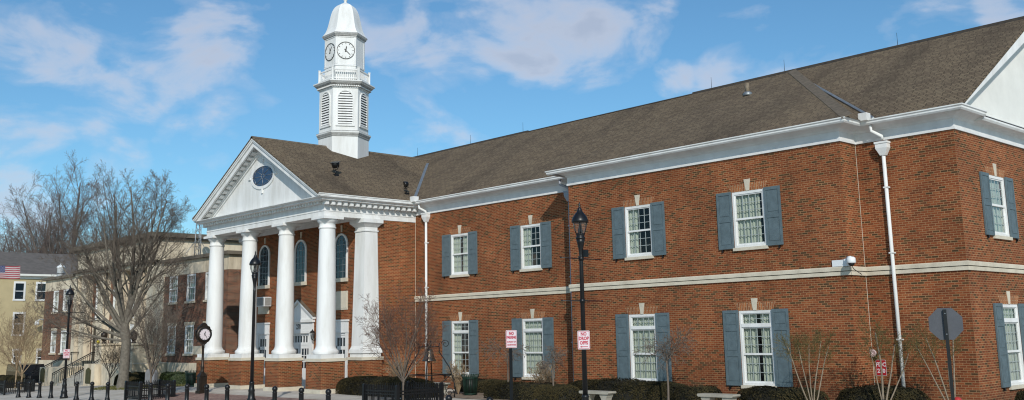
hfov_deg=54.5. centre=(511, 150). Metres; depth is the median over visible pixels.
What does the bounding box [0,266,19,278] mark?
waving flag
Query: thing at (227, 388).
bollard
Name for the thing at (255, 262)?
street lamp
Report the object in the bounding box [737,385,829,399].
clipped hedge
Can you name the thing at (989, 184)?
window
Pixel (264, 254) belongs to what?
arched window
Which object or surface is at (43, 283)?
window
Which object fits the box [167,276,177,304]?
window
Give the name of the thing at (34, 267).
cream building
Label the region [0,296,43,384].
bare shrub
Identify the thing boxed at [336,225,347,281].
arched window
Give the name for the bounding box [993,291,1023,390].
window
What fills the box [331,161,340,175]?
roof floodlight
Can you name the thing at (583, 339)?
no drop offs sign
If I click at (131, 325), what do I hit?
entrance door
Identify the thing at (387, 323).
ornamental tree
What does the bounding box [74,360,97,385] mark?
stair handrail
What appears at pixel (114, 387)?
grass
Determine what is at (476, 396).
paving tan
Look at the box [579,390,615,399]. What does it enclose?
stone bench
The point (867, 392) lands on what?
clipped hedge
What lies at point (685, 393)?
clipped hedge
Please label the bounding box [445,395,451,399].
bollard
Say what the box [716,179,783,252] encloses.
window
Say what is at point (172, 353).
window
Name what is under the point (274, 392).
bollard
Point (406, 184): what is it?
roof floodlight
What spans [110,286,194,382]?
ornamental tree
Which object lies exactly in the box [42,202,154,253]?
background tree
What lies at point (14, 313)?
window
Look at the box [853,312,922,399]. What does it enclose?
crape myrtle
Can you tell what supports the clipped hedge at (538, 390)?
on the ground at (84, 393)
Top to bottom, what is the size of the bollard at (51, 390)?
0.885 m
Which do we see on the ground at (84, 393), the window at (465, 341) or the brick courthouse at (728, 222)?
the brick courthouse at (728, 222)
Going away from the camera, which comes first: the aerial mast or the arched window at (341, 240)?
the arched window at (341, 240)
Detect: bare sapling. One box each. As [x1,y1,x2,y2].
[475,336,529,381]
[536,345,567,385]
[632,326,697,399]
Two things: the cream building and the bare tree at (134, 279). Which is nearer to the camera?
the bare tree at (134, 279)
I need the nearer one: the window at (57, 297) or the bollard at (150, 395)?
the bollard at (150, 395)
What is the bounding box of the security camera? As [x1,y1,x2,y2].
[832,256,861,274]
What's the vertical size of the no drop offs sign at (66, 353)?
0.460 m
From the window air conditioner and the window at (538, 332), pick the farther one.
the window air conditioner
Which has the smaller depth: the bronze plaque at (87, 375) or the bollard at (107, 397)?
the bollard at (107, 397)
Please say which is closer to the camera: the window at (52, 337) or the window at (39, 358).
the window at (52, 337)
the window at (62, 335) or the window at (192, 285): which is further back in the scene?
the window at (62, 335)
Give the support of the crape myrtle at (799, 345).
on the ground at (84, 393)
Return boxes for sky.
[0,0,1023,252]
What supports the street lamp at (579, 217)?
on the ground at (84, 393)
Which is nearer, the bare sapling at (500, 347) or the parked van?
the bare sapling at (500, 347)
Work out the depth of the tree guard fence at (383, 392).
35.84 m
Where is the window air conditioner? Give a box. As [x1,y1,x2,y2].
[257,297,270,306]
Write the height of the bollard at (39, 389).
0.885 m
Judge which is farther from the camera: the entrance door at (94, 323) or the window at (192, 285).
the entrance door at (94, 323)
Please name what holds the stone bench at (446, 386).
on the paving tan
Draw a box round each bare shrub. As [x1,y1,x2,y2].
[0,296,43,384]
[0,322,57,388]
[90,337,135,381]
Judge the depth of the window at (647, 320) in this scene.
36.05 m
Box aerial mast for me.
[183,215,206,256]
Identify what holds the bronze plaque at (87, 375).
attached to the old courthouse at (188, 348)
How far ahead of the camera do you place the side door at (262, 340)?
52.35 m
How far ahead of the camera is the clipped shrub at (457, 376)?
40.97 m
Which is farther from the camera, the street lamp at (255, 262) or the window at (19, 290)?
the window at (19, 290)
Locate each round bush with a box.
[113,372,144,385]
[159,371,184,379]
[163,372,185,383]
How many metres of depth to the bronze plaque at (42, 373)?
73.80 m
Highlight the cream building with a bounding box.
[0,252,77,374]
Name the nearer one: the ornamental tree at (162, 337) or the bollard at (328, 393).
the bollard at (328, 393)
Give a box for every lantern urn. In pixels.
[96,332,107,343]
[130,330,136,342]
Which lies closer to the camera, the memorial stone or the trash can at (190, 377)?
the trash can at (190, 377)
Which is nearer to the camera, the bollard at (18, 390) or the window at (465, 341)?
the window at (465, 341)
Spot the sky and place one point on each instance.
(179, 87)
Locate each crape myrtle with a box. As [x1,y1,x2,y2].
[772,327,841,399]
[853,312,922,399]
[906,320,966,399]
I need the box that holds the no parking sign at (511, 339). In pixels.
[506,330,516,399]
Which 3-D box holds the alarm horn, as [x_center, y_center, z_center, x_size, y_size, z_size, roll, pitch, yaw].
[11.081,6.237,30.430,0.167,0.297,0.240,9,-14,-42]
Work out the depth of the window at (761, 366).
32.57 m
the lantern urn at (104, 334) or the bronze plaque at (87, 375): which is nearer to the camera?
the bronze plaque at (87, 375)
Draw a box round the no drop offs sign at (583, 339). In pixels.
[577,331,589,348]
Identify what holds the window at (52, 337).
in the old courthouse at (188, 348)
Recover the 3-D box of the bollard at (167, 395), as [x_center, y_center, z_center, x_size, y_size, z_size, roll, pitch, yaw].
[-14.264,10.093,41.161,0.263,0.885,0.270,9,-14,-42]
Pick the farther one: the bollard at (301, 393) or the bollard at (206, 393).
the bollard at (206, 393)
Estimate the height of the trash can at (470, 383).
0.818 m
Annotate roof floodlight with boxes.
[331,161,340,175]
[403,181,408,194]
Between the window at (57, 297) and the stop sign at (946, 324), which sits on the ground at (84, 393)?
the stop sign at (946, 324)
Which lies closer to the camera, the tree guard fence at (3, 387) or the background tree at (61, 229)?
the tree guard fence at (3, 387)
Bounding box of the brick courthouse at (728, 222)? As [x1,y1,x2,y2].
[192,0,1023,399]
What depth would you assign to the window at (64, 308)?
80.37 m
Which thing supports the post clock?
on the ground at (84, 393)
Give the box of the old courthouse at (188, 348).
[37,231,242,385]
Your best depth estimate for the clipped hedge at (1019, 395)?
27.98 m
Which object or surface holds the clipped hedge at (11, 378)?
on the ground at (84, 393)
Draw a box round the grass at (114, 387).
[94,384,184,389]
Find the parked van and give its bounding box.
[6,363,43,382]
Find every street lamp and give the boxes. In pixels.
[52,285,83,398]
[247,251,260,399]
[560,202,602,399]
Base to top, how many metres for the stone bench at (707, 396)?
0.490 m
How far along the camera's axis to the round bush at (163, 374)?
59.81 m
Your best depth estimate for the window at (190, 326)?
63.52 m
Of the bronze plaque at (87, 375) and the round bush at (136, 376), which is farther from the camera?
the bronze plaque at (87, 375)
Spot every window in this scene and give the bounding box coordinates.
[11,312,25,335]
[12,281,25,300]
[35,282,45,300]
[35,348,41,363]
[48,328,62,354]
[51,291,66,313]
[58,328,66,354]
[63,289,68,311]
[94,289,97,321]
[165,323,176,355]
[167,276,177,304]
[182,322,194,355]
[184,274,195,303]
[203,272,207,301]
[257,238,269,288]
[294,232,306,285]
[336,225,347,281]
[442,225,477,278]
[442,312,478,376]
[510,215,551,272]
[512,309,554,380]
[611,195,666,261]
[615,303,671,380]
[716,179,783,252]
[722,298,792,387]
[979,163,1018,241]
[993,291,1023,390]
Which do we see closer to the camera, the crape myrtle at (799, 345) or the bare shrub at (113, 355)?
the crape myrtle at (799, 345)
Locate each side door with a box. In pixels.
[256,323,269,383]
[335,319,348,377]
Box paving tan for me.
[444,391,503,399]
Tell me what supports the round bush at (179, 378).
on the planting bed
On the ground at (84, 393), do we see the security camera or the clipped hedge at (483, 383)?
the clipped hedge at (483, 383)
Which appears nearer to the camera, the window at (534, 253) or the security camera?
the security camera
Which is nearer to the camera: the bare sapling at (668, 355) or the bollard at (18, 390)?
the bare sapling at (668, 355)
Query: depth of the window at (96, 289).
76.66 m
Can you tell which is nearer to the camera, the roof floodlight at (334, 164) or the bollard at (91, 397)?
the bollard at (91, 397)
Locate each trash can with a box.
[185,370,196,386]
[461,374,478,394]
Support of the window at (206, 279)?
in the old courthouse at (188, 348)
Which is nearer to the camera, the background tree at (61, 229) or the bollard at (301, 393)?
the bollard at (301, 393)
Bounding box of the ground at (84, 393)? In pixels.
[0,383,485,399]
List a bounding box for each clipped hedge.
[0,375,24,387]
[335,375,435,397]
[455,378,509,392]
[483,381,581,399]
[566,377,689,399]
[671,385,721,399]
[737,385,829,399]
[838,384,930,399]
[1015,390,1023,399]
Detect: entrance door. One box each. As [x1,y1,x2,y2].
[90,322,95,360]
[109,321,113,342]
[129,320,133,340]
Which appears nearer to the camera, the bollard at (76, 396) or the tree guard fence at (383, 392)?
the tree guard fence at (383, 392)
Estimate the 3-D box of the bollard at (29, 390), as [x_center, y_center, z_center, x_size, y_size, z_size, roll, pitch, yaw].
[-26.628,13.193,54.814,0.263,0.885,0.270,9,-14,-42]
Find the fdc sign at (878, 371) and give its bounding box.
[876,360,886,375]
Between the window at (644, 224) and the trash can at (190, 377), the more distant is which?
the trash can at (190, 377)
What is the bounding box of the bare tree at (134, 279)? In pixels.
[23,159,205,388]
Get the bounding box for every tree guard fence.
[0,379,34,394]
[124,379,175,399]
[362,381,443,399]
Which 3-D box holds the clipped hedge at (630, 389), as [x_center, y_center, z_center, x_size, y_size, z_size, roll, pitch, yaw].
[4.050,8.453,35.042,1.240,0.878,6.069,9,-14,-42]
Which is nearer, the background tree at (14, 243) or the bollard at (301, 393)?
the bollard at (301, 393)
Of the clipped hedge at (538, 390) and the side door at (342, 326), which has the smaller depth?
the clipped hedge at (538, 390)
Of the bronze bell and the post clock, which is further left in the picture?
the post clock
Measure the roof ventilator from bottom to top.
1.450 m
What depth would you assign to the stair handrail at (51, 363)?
75.32 m
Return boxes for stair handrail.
[30,352,83,378]
[51,352,94,381]
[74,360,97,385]
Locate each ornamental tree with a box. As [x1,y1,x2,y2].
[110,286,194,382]
[356,277,448,399]
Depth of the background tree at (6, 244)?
131.28 m
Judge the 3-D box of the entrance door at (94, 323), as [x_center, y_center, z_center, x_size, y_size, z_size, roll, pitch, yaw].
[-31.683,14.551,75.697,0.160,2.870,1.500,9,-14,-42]
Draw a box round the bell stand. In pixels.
[404,340,455,398]
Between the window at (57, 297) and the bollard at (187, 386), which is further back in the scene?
the window at (57, 297)
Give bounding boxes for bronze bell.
[422,347,435,362]
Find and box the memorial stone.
[145,369,157,383]
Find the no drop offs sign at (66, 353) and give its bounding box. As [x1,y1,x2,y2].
[63,349,69,357]
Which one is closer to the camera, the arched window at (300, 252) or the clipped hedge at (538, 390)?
the clipped hedge at (538, 390)
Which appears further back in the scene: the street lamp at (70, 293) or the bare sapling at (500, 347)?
the street lamp at (70, 293)
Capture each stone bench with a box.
[433,382,450,394]
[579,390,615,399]
[697,393,740,399]
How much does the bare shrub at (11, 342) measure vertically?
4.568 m
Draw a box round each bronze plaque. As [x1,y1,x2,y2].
[40,368,44,381]
[85,368,90,383]
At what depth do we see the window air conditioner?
51.98 m
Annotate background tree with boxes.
[0,150,160,254]
[0,191,78,253]
[0,228,22,252]
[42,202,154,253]
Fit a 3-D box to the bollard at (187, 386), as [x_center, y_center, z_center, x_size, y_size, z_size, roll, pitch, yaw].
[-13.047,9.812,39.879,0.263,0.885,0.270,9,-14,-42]
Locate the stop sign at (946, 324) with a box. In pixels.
[928,308,963,399]
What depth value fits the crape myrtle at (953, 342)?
27.14 m
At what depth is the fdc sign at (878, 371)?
30.28 m
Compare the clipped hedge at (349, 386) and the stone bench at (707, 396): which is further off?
the clipped hedge at (349, 386)
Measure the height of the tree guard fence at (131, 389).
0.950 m
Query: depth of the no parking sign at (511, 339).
25.89 m
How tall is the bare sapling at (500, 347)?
2.573 m
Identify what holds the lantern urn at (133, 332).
on the old courthouse at (188, 348)
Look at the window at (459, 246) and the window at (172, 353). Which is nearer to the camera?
the window at (459, 246)
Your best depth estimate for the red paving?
44.10 m
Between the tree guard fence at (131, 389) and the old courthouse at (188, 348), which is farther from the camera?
the old courthouse at (188, 348)
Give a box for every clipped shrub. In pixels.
[382,354,418,376]
[444,360,468,393]
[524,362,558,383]
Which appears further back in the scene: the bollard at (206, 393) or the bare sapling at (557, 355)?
the bollard at (206, 393)
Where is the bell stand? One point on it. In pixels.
(431, 375)
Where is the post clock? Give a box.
[195,323,211,393]
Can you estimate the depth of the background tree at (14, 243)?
120.49 m
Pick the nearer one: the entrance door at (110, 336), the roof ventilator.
the entrance door at (110, 336)
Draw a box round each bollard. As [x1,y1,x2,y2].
[15,381,20,397]
[26,381,31,397]
[36,381,41,397]
[48,381,53,397]
[73,381,78,399]
[88,382,94,399]
[105,382,109,399]
[148,383,152,399]
[165,383,169,399]
[185,384,189,399]
[204,384,208,399]
[225,385,229,399]
[272,386,277,399]
[299,387,303,399]
[325,389,330,399]
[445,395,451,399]
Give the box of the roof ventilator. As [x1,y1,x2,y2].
[56,265,64,275]
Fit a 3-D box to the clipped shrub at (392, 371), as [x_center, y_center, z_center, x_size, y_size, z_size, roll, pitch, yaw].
[-4.689,9.430,42.014,1.333,1.739,1.548,9,-14,-42]
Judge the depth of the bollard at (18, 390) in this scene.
56.01 m
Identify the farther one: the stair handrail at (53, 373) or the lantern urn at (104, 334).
the stair handrail at (53, 373)
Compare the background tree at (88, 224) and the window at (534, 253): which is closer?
the window at (534, 253)
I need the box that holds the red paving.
[132,392,317,399]
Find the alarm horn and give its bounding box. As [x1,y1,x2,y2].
[869,349,877,358]

